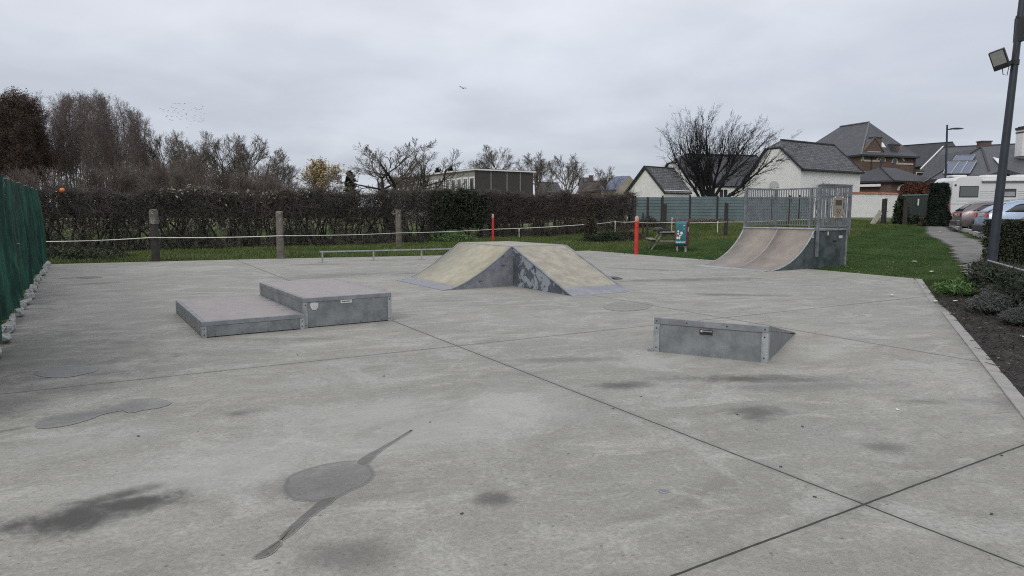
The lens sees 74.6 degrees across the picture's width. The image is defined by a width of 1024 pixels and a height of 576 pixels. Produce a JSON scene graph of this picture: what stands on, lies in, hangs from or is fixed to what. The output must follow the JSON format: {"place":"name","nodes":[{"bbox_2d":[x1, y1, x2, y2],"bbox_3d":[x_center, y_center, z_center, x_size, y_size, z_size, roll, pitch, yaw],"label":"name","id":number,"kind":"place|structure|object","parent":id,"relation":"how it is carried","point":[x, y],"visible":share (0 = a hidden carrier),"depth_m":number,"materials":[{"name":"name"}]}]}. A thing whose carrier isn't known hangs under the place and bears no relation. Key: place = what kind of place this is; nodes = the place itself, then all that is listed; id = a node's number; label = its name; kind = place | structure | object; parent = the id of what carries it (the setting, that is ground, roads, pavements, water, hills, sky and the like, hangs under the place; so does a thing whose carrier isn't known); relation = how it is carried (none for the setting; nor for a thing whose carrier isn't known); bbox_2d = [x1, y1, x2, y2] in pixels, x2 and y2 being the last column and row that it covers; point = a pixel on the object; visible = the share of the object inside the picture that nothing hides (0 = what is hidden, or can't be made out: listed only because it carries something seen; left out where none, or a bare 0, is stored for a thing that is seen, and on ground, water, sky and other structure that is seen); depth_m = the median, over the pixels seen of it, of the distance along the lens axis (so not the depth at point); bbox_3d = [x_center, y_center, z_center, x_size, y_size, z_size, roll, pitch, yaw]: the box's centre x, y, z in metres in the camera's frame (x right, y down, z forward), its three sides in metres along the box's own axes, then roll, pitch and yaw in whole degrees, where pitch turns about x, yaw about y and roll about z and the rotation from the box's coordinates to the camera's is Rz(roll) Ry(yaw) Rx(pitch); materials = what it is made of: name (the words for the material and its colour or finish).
{"place":"outdoors","nodes":[
{"label":"outdoors","id":0,"kind":"place"},
{"bbox_2d":[0,0,1023,206],"label":"sky","id":1,"kind":"structure","parent":0,"point":[594,80],"materials":[{"name":"grey"}]},
{"bbox_2d":[1,215,1023,324],"bbox_3d":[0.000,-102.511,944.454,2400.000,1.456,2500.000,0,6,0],"label":"ground","id":2,"kind":"structure","parent":0,"point":[888,219],"depth_m":27.93,"materials":[{"name":"plant"}]},
{"bbox_2d":[0,102,32,181],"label":"rusty larch","id":3,"kind":"object","parent":2,"relation":"on","point":[10,115],"visible":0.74,"depth_m":56.58,"materials":[{"name":"brown plant"}]},
{"bbox_2d":[3,119,44,185],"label":"rusty larch","id":4,"kind":"object","parent":2,"relation":"on","point":[22,146],"visible":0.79,"depth_m":55.79,"materials":[{"name":"brown plant"}]},
{"bbox_2d":[0,175,50,355],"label":"net fence","id":5,"kind":"object","parent":2,"relation":"on","point":[30,243],"visible":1,"depth_m":12.18,"materials":[{"name":"fabric"}]},
{"bbox_2d":[4,88,52,170],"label":"rusty larch","id":6,"kind":"object","parent":2,"relation":"on","point":[23,96],"visible":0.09,"depth_m":66.06,"materials":[{"name":"brown plant"}]},
{"bbox_2d":[0,164,59,212],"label":"bare shrub","id":7,"kind":"object","parent":2,"relation":"on","point":[24,178],"visible":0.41,"depth_m":51.18,"materials":[{"name":"plant"}]},
{"bbox_2d":[13,93,61,171],"bbox_3d":[-44.715,-11.813,63.165,4.331,12.692,3.621,2,7,18],"label":"rusty larch","id":8,"kind":"object","parent":2,"relation":"on","point":[24,108],"visible":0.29,"depth_m":62.45,"materials":[{"name":"brown plant"}]},
{"bbox_2d":[25,111,62,216],"bbox_3d":[-41.478,-10.296,59.244,3.290,10.514,3.105,5,8,38],"label":"rusty larch","id":9,"kind":"object","parent":2,"relation":"on","point":[41,147],"visible":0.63,"depth_m":58.76,"materials":[{"name":"brown plant"}]},
{"bbox_2d":[44,92,77,225],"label":"birch tree","id":10,"kind":"object","parent":2,"relation":"on","point":[53,100],"visible":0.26,"depth_m":74.94,"materials":[{"name":"brown plant"}]},
{"bbox_2d":[49,98,82,224],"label":"birch tree","id":11,"kind":"object","parent":2,"relation":"on","point":[61,136],"visible":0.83,"depth_m":66.03,"materials":[{"name":"brown plant"}]},
{"bbox_2d":[18,245,117,260],"bbox_3d":[-15.041,-1.153,22.578,3.504,0.584,1.484,0,6,0],"label":"weed patch","id":12,"kind":"object","parent":2,"relation":"on","point":[79,253],"visible":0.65,"depth_m":22.39,"materials":[{"name":"green plant"}]},
{"bbox_2d":[52,169,92,227],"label":"bare shrub","id":13,"kind":"object","parent":2,"relation":"on","point":[67,183],"visible":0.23,"depth_m":53.03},
{"bbox_2d":[60,95,98,214],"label":"birch tree","id":14,"kind":"object","parent":2,"relation":"on","point":[78,140],"visible":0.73,"depth_m":67.13,"materials":[{"name":"brown plant"}]},
{"bbox_2d":[73,112,108,229],"bbox_3d":[-38.221,-10.653,61.089,2.766,10.818,3.122,5,8,39],"label":"birch tree","id":15,"kind":"object","parent":2,"relation":"on","point":[89,153],"visible":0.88,"depth_m":61.08,"materials":[{"name":"brown plant"}]},
{"bbox_2d":[74,95,113,227],"bbox_3d":[-40.193,-12.202,65.340,3.747,12.984,3.320,-2,7,-21],"label":"birch tree","id":16,"kind":"object","parent":2,"relation":"on","point":[99,145],"visible":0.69,"depth_m":64.52,"materials":[{"name":"brown plant"}]},
{"bbox_2d":[70,164,131,225],"bbox_3d":[-30.076,-6.474,49.305,3.947,5.149,4.799,-5,8,-36],"label":"bare shrub","id":17,"kind":"object","parent":2,"relation":"on","point":[98,182],"visible":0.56,"depth_m":48.44,"materials":[{"name":"plant"}]},
{"bbox_2d":[68,247,137,257],"bbox_3d":[-14.727,-1.206,23.584,3.076,0.460,1.479,0,6,0],"label":"weed patch","id":18,"kind":"object","parent":2,"relation":"on","point":[112,252],"visible":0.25,"depth_m":23.48,"materials":[{"name":"green plant"}]},
{"bbox_2d":[89,89,128,172],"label":"birch tree","id":19,"kind":"object","parent":2,"relation":"on","point":[101,112],"visible":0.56,"depth_m":66.33,"materials":[{"name":"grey plant"}]},
{"bbox_2d":[102,111,132,228],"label":"birch tree","id":20,"kind":"object","parent":2,"relation":"on","point":[117,129],"visible":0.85,"depth_m":62.55,"materials":[{"name":"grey plant"}]},
{"bbox_2d":[100,162,145,231],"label":"bare shrub","id":21,"kind":"object","parent":2,"relation":"on","point":[126,175],"visible":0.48,"depth_m":50.71,"materials":[{"name":"plant"}]},
{"bbox_2d":[105,96,142,226],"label":"birch tree","id":22,"kind":"object","parent":2,"relation":"on","point":[116,111],"visible":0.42,"depth_m":67.00,"materials":[{"name":"brown plant"}]},
{"bbox_2d":[116,120,143,228],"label":"birch tree","id":23,"kind":"object","parent":2,"relation":"on","point":[134,161],"visible":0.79,"depth_m":61.92,"materials":[{"name":"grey plant"}]},
{"bbox_2d":[115,100,147,220],"bbox_3d":[-36.875,-11.807,64.965,3.132,12.252,3.536,-1,6,-7],"label":"birch tree","id":24,"kind":"object","parent":2,"relation":"on","point":[130,129],"visible":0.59,"depth_m":64.35,"materials":[{"name":"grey plant"}]},
{"bbox_2d":[115,158,164,227],"bbox_3d":[-29.580,-7.386,53.888,3.947,5.916,4.799,2,7,18],"label":"bare shrub","id":25,"kind":"object","parent":2,"relation":"on","point":[136,172],"visible":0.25,"depth_m":53.27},
{"bbox_2d":[133,114,156,174],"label":"birch tree","id":26,"kind":"object","parent":2,"relation":"on","point":[145,147],"visible":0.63,"depth_m":66.13,"materials":[{"name":"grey plant"}]},
{"bbox_2d":[149,209,160,261],"bbox_3d":[-11.448,-1.632,21.554,0.282,1.792,0.271,0,6,-4],"label":"wooden post","id":27,"kind":"object","parent":2,"relation":"on","point":[154,232],"visible":0.9,"depth_m":21.46,"materials":[{"name":"grey wood"}]},
{"bbox_2d":[136,165,175,231],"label":"bare shrub","id":28,"kind":"object","parent":2,"relation":"on","point":[152,180],"visible":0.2,"depth_m":49.32,"materials":[{"name":"plant"}]},
{"bbox_2d":[138,128,187,225],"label":"bare tree","id":29,"kind":"object","parent":2,"relation":"on","point":[156,143],"visible":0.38,"depth_m":70.83,"materials":[{"name":"brown plant"}]},
{"bbox_2d":[134,154,203,228],"bbox_3d":[-25.929,-7.205,51.367,4.799,6.072,3.947,-2,7,-18],"label":"bare shrub","id":30,"kind":"object","parent":2,"relation":"on","point":[162,176],"visible":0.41,"depth_m":50.68,"materials":[{"name":"plant"}]},
{"bbox_2d":[162,158,210,228],"bbox_3d":[-23.554,-6.738,49.226,3.586,5.629,3.201,-2,6,-15],"label":"bare shrub","id":31,"kind":"object","parent":2,"relation":"on","point":[177,177],"visible":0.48,"depth_m":48.79,"materials":[{"name":"plant"}]},
{"bbox_2d":[157,130,218,223],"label":"bare tree","id":32,"kind":"object","parent":2,"relation":"on","point":[172,153],"visible":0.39,"depth_m":66.34,"materials":[{"name":"brown plant"}]},
{"bbox_2d":[170,139,227,223],"bbox_3d":[-27.651,-9.143,59.133,4.386,7.977,3.647,4,7,30],"label":"bare tree","id":33,"kind":"object","parent":2,"relation":"on","point":[207,159],"visible":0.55,"depth_m":58.67,"materials":[{"name":"brown plant"}]},
{"bbox_2d":[185,131,256,226],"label":"bare tree","id":34,"kind":"object","parent":2,"relation":"on","point":[216,147],"visible":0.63,"depth_m":65.58,"materials":[{"name":"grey plant"}]},
{"bbox_2d":[190,169,251,232],"bbox_3d":[-20.534,-6.094,47.428,4.799,4.759,3.947,4,8,36],"label":"bare shrub","id":35,"kind":"object","parent":2,"relation":"on","point":[228,182],"visible":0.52,"depth_m":46.76,"materials":[{"name":"plant"}]},
{"bbox_2d":[2,177,452,253],"bbox_3d":[-13.573,-3.142,27.978,24.659,3.210,2.265,-4,7,-32],"label":"hedge","id":36,"kind":"object","parent":2,"relation":"on","point":[215,198],"visible":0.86,"depth_m":28.73,"materials":[{"name":"brown plant"}]},
{"bbox_2d":[218,133,283,224],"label":"bare tree","id":37,"kind":"object","parent":2,"relation":"on","point":[259,155],"visible":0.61,"depth_m":66.74,"materials":[{"name":"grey plant"}]},
{"bbox_2d":[230,172,281,231],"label":"bare shrub","id":38,"kind":"object","parent":2,"relation":"on","point":[261,185],"visible":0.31,"depth_m":48.40,"materials":[{"name":"plant"}]},
{"bbox_2d":[245,159,284,221],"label":"bare tree","id":39,"kind":"object","parent":2,"relation":"on","point":[254,168],"visible":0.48,"depth_m":57.25,"materials":[{"name":"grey plant"}]},
{"bbox_2d":[276,211,284,258],"bbox_3d":[-7.872,-1.742,22.847,0.283,1.739,0.264,-2,6,-15],"label":"wooden post","id":40,"kind":"object","parent":2,"relation":"on","point":[280,239],"visible":0.91,"depth_m":22.76,"materials":[{"name":"grey wood"}]},
{"bbox_2d":[46,221,634,241],"bbox_3d":[-5.458,-2.485,28.345,25.547,0.706,10.728,-2,6,-14],"label":"rope","id":41,"kind":"object","parent":40,"relation":"attached to","point":[296,235],"visible":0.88,"depth_m":22.68,"materials":[{"name":"fabric"}]},
{"bbox_2d":[264,147,303,225],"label":"bare tree","id":42,"kind":"object","parent":2,"relation":"on","point":[283,172],"visible":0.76,"depth_m":64.98,"materials":[{"name":"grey plant"}]},
{"bbox_2d":[295,156,348,218],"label":"yellow tree","id":43,"kind":"object","parent":2,"relation":"on","point":[319,172],"visible":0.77,"depth_m":72.67,"materials":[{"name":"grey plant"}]},
{"bbox_2d":[18,226,693,263],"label":"verge grass","id":44,"kind":"structure","parent":2,"relation":"on","point":[291,251],"depth_m":27.05,"materials":[{"name":"plant"}]},
{"bbox_2d":[317,137,479,229],"bbox_3d":[-8.266,-7.516,50.024,11.332,6.739,8.625,-5,8,-40],"label":"orchard tree","id":45,"kind":"object","parent":2,"relation":"on","point":[392,181],"visible":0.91,"depth_m":48.98,"materials":[{"name":"brown plant"}]},
{"bbox_2d":[395,210,401,246],"bbox_3d":[-4.953,-2.559,29.400,0.285,1.744,0.280,-1,6,-11],"label":"wooden post","id":46,"kind":"object","parent":2,"relation":"on","point":[398,229],"visible":0.88,"depth_m":29.29,"materials":[{"name":"grey wood"}]},
{"bbox_2d":[425,230,482,241],"bbox_3d":[-3.089,-2.606,33.894,3.529,0.727,1.460,0,6,0],"label":"weed patch","id":47,"kind":"object","parent":2,"relation":"on","point":[455,237],"visible":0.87,"depth_m":33.66,"materials":[{"name":"green plant"}]},
{"bbox_2d":[425,185,491,240],"bbox_3d":[-2.862,-3.899,34.754,4.147,2.958,2.327,-3,7,-29],"label":"evergreen bush","id":48,"kind":"object","parent":2,"relation":"on","point":[461,206],"visible":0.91,"depth_m":34.36,"materials":[{"name":"green plant"}]},
{"bbox_2d":[388,168,535,223],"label":"school building","id":49,"kind":"structure","parent":2,"relation":"on","point":[518,180],"depth_m":71.45,"materials":[{"name":"stone"}]},
{"bbox_2d":[464,145,516,169],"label":"bare tree","id":50,"kind":"object","parent":2,"relation":"on","point":[492,159],"visible":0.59,"depth_m":91.19,"materials":[{"name":"plant"}]},
{"bbox_2d":[0,251,1023,575],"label":"concrete slab","id":51,"kind":"structure","parent":2,"relation":"on","point":[556,435],"depth_m":4.63,"materials":[{"name":"concrete"}]},
{"bbox_2d":[34,365,98,377],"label":"water","id":52,"kind":"structure","parent":51,"relation":"on","point":[63,371],"depth_m":6.44,"materials":[{"name":"liquid"}]},
{"bbox_2d":[35,398,171,427],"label":"water","id":53,"kind":"structure","parent":51,"relation":"on","point":[129,406],"depth_m":5.11,"materials":[{"name":"water"}]},
{"bbox_2d":[175,295,304,337],"bbox_3d":[-3.928,0.363,9.541,1.244,0.200,2.508,-4,7,-33],"label":"skate box","id":54,"kind":"object","parent":51,"relation":"on","point":[221,316],"visible":1,"depth_m":8.78,"materials":[{"name":"coated plywood"},{"name":"galvanised steel"}]},
{"bbox_2d":[253,540,282,558],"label":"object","id":55,"kind":"structure","parent":51,"relation":"on","point":[271,549],"depth_m":3.01,"materials":[{"name":"liquid"}]},
{"bbox_2d":[278,497,335,539],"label":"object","id":56,"kind":"structure","parent":51,"relation":"on","point":[303,519],"depth_m":3.35,"materials":[{"name":"liquid"}]},
{"bbox_2d":[259,279,391,327],"bbox_3d":[-2.907,0.187,10.236,1.243,0.400,2.508,-4,7,-33],"label":"skate box","id":57,"kind":"object","parent":51,"relation":"on","point":[324,302],"visible":0.83,"depth_m":9.36,"materials":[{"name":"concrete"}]},
{"bbox_2d":[283,460,375,501],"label":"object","id":58,"kind":"structure","parent":51,"relation":"on","point":[338,479],"depth_m":3.81,"materials":[{"name":"water"}]},
{"bbox_2d":[356,430,412,464],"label":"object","id":59,"kind":"structure","parent":51,"relation":"on","point":[366,459],"depth_m":4.24,"materials":[{"name":"liquid"}]},
{"bbox_2d":[319,248,450,262],"bbox_3d":[-4.053,-1.081,22.037,4.470,0.351,0.160,-3,7,-25],"label":"grind rail","id":60,"kind":"object","parent":51,"relation":"on","point":[321,252],"visible":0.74,"depth_m":21.85,"materials":[{"name":"metal"}]},
{"bbox_2d":[397,241,629,295],"bbox_3d":[-0.035,-0.606,15.488,4.633,0.842,6.612,-4,7,-32],"label":"funbox","id":61,"kind":"object","parent":51,"relation":"on","point":[559,269],"visible":1,"depth_m":13.95,"materials":[{"name":"metal"}]},
{"bbox_2d":[603,301,652,310],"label":"water","id":62,"kind":"structure","parent":51,"relation":"on","point":[627,306],"depth_m":10.98,"materials":[{"name":"liquid"}]},
{"bbox_2d":[648,317,794,362],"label":"launch ramp","id":63,"kind":"structure","parent":51,"relation":"on","point":[751,343],"depth_m":7.08,"materials":[{"name":"metal"}]},
{"bbox_2d":[695,183,852,271],"bbox_3d":[7.521,-1.803,19.471,3.750,2.373,2.552,-4,7,-31],"label":"quarter pipe","id":64,"kind":"object","parent":51,"relation":"on","point":[765,249],"visible":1,"depth_m":19.26,"materials":[{"name":"metal"}]},
{"bbox_2d":[515,151,556,217],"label":"bare tree","id":65,"kind":"object","parent":2,"relation":"on","point":[539,168],"visible":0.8,"depth_m":88.80,"materials":[{"name":"plant"}]},
{"bbox_2d":[473,185,638,237],"bbox_3d":[2.764,-4.430,38.166,11.862,2.998,2.270,-4,7,-31],"label":"hedge","id":66,"kind":"object","parent":2,"relation":"on","point":[512,205],"visible":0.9,"depth_m":37.56,"materials":[{"name":"brown plant"}]},
{"bbox_2d":[536,153,599,194],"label":"bare tree","id":67,"kind":"object","parent":2,"relation":"on","point":[576,172],"visible":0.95,"depth_m":83.12,"materials":[{"name":"plant"}]},
{"bbox_2d":[583,203,596,237],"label":"ivy clump","id":68,"kind":"object","parent":2,"relation":"on","point":[589,217],"visible":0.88,"depth_m":34.00,"materials":[{"name":"green plant"}]},
{"bbox_2d":[576,228,633,242],"bbox_3d":[4.570,-2.521,32.722,2.979,0.804,1.274,0,6,0],"label":"weed patch","id":69,"kind":"object","parent":2,"relation":"on","point":[610,236],"visible":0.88,"depth_m":32.50,"materials":[{"name":"green plant"}]},
{"bbox_2d":[589,167,622,197],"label":"bare tree","id":70,"kind":"object","parent":2,"relation":"on","point":[604,184],"visible":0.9,"depth_m":93.47,"materials":[{"name":"plant"}]},
{"bbox_2d":[596,176,632,219],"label":"beige house","id":71,"kind":"structure","parent":2,"relation":"on","point":[626,181],"depth_m":100.92,"materials":[{"name":"stone"}]},
{"bbox_2d":[624,166,691,218],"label":"white outbuilding","id":72,"kind":"structure","parent":2,"relation":"on","point":[652,181],"depth_m":59.80,"materials":[{"name":"paint"}]},
{"bbox_2d":[646,231,689,249],"bbox_3d":[6.653,-2.043,28.849,1.650,0.771,1.800,1,6,6],"label":"picnic table","id":73,"kind":"object","parent":2,"relation":"on","point":[652,240],"visible":0.53,"depth_m":28.28,"materials":[{"name":"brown wood"}]},
{"bbox_2d":[674,221,688,251],"bbox_3d":[6.860,-2.061,27.137,0.494,1.278,0.436,3,7,27],"label":"litter bin","id":74,"kind":"object","parent":2,"relation":"on","point":[681,233],"visible":0.98,"depth_m":26.95,"materials":[{"name":"teal plastic"}]},
{"bbox_2d":[665,154,757,196],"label":"white farmhouse","id":75,"kind":"object","parent":2,"relation":"on","point":[693,194],"visible":0.06,"depth_m":69.84,"materials":[{"name":"stone"}]},
{"bbox_2d":[631,195,812,222],"bbox_3d":[13.735,-4.866,43.730,11.930,2.352,0.120,0,6,0],"label":"slat fence","id":76,"kind":"object","parent":2,"relation":"on","point":[688,208],"visible":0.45,"depth_m":43.67,"materials":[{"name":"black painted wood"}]},
{"bbox_2d":[695,165,752,196],"bbox_3d":[21.036,-8.721,62.862,6.266,5.451,4.744,-1,6,-5],"label":"white extension","id":77,"kind":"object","parent":2,"relation":"on","point":[727,188],"visible":0.13,"depth_m":60.81,"materials":[{"name":"stone"}]},
{"bbox_2d":[655,103,809,196],"bbox_3d":[14.916,-8.788,48.117,9.938,8.593,8.009,0,6,0],"label":"windswept tree","id":78,"kind":"object","parent":2,"relation":"on","point":[693,160],"visible":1,"depth_m":47.68,"materials":[{"name":"black plant"}]},
{"bbox_2d":[740,139,864,217],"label":"white barn","id":79,"kind":"structure","parent":2,"relation":"on","point":[816,162],"depth_m":53.53,"materials":[{"name":"paint"}]},
{"bbox_2d":[817,121,919,173],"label":"brick manor","id":80,"kind":"structure","parent":2,"relation":"on","point":[866,146],"depth_m":86.01,"materials":[{"name":"grey tile"}]},
{"bbox_2d":[842,192,897,217],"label":"garden wall","id":81,"kind":"structure","parent":2,"relation":"on","point":[866,204],"depth_m":56.16,"materials":[{"name":"paint"}]},
{"bbox_2d":[860,160,928,192],"bbox_3d":[35.980,-9.148,64.360,10.038,5.973,4.509,-4,7,-30],"label":"brick annex","id":82,"kind":"object","parent":2,"relation":"on","point":[887,180],"visible":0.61,"depth_m":62.27,"materials":[{"name":"stone"}]},
{"bbox_2d":[891,195,911,224],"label":"ivy clump","id":83,"kind":"object","parent":2,"relation":"on","point":[897,216],"visible":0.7,"depth_m":39.78,"materials":[{"name":"green plant"}]},
{"bbox_2d":[891,182,933,221],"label":"beech hedge","id":84,"kind":"object","parent":2,"relation":"on","point":[915,188],"visible":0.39,"depth_m":45.95,"materials":[{"name":"red plant"}]},
{"bbox_2d":[902,194,927,216],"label":"garden gate","id":85,"kind":"structure","parent":2,"relation":"on","point":[917,204],"depth_m":43.04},
{"bbox_2d":[903,141,954,173],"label":"long hall","id":86,"kind":"structure","parent":2,"relation":"on","point":[925,152],"depth_m":94.03,"materials":[{"name":"grey tile"}]},
{"bbox_2d":[922,182,951,226],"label":"evergreen shrub","id":87,"kind":"object","parent":2,"relation":"on","point":[938,213],"visible":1,"depth_m":38.77,"materials":[{"name":"green plant"}]},
{"bbox_2d":[916,141,1014,175],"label":"terraced house","id":88,"kind":"structure","parent":2,"relation":"on","point":[941,151],"depth_m":76.77,"materials":[{"name":"tile"}]},
{"bbox_2d":[950,226,981,235],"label":"car park","id":89,"kind":"structure","parent":2,"relation":"on","point":[962,231],"depth_m":33.78,"materials":[{"name":"asphalt"}]},
{"bbox_2d":[934,175,1023,217],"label":"camper van","id":90,"kind":"object","parent":89,"relation":"on","point":[965,189],"visible":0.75,"depth_m":38.69,"materials":[{"name":"plastic"}]},
{"bbox_2d":[950,200,1009,228],"bbox_3d":[25.013,-3.627,33.784,4.811,1.555,2.220,2,7,21],"label":"parked car","id":91,"kind":"object","parent":89,"relation":"on","point":[963,217],"visible":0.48,"depth_m":33.76,"materials":[{"name":"brown paint"}]},
{"bbox_2d":[971,199,1023,233],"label":"parked car","id":92,"kind":"object","parent":89,"relation":"on","point":[1013,208],"visible":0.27,"depth_m":28.19,"materials":[{"name":"blue paint"}]},
{"bbox_2d":[916,279,1023,418],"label":"kerb","id":93,"kind":"structure","parent":2,"relation":"on","point":[1012,393],"depth_m":6.76,"materials":[{"name":"concrete"}]},
{"bbox_2d":[922,126,1023,182],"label":"solar house","id":94,"kind":"structure","parent":2,"relation":"on","point":[980,160],"depth_m":57.04,"materials":[{"name":"grey tile"}]},
{"bbox_2d":[924,282,1023,396],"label":"soil bed","id":95,"kind":"object","parent":2,"relation":"on","point":[1011,359],"visible":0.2,"depth_m":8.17,"materials":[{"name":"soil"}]},
{"bbox_2d":[931,277,980,296],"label":"weed plant","id":96,"kind":"object","parent":95,"relation":"on","point":[955,287],"visible":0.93,"depth_m":12.34,"materials":[{"name":"green plant"}]},
{"bbox_2d":[958,257,1023,308],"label":"shrub","id":97,"kind":"object","parent":95,"relation":"on","point":[987,272],"visible":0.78,"depth_m":11.26,"materials":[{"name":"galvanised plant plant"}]},
{"bbox_2d":[963,291,1020,312],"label":"lavender shrub","id":98,"kind":"object","parent":95,"relation":"on","point":[989,302],"visible":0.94,"depth_m":10.03,"materials":[{"name":"grey plant"}]},
{"bbox_2d":[996,307,1023,324],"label":"lavender shrub","id":99,"kind":"object","parent":95,"relation":"on","point":[1010,316],"visible":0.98,"depth_m":9.04,"materials":[{"name":"grey plant"}]},
{"bbox_2d":[980,218,1023,265],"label":"clipped hedge","id":100,"kind":"object","parent":2,"relation":"on","point":[1011,244],"visible":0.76,"depth_m":18.57,"materials":[{"name":"green plant"}]},
{"bbox_2d":[987,0,1023,261],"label":"floodlight mast","id":101,"kind":"object","parent":2,"relation":"on","point":[999,59],"visible":0.97,"depth_m":14.64,"materials":[{"name":"dark grey painted metal"},{"name":"glass"}]},
{"bbox_2d":[639,217,917,243],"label":"rough grass","id":102,"kind":"structure","parent":0,"point":[713,233],"depth_m":37.36,"materials":[{"name":"plant"}]},
{"bbox_2d":[601,221,970,279],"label":"lawn grass","id":103,"kind":"structure","parent":0,"point":[875,257],"depth_m":24.43,"materials":[{"name":"plant"}]},
{"bbox_2d":[926,226,1011,273],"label":"path","id":104,"kind":"structure","parent":0,"point":[966,249],"depth_m":25.02,"materials":[{"name":"concrete"}]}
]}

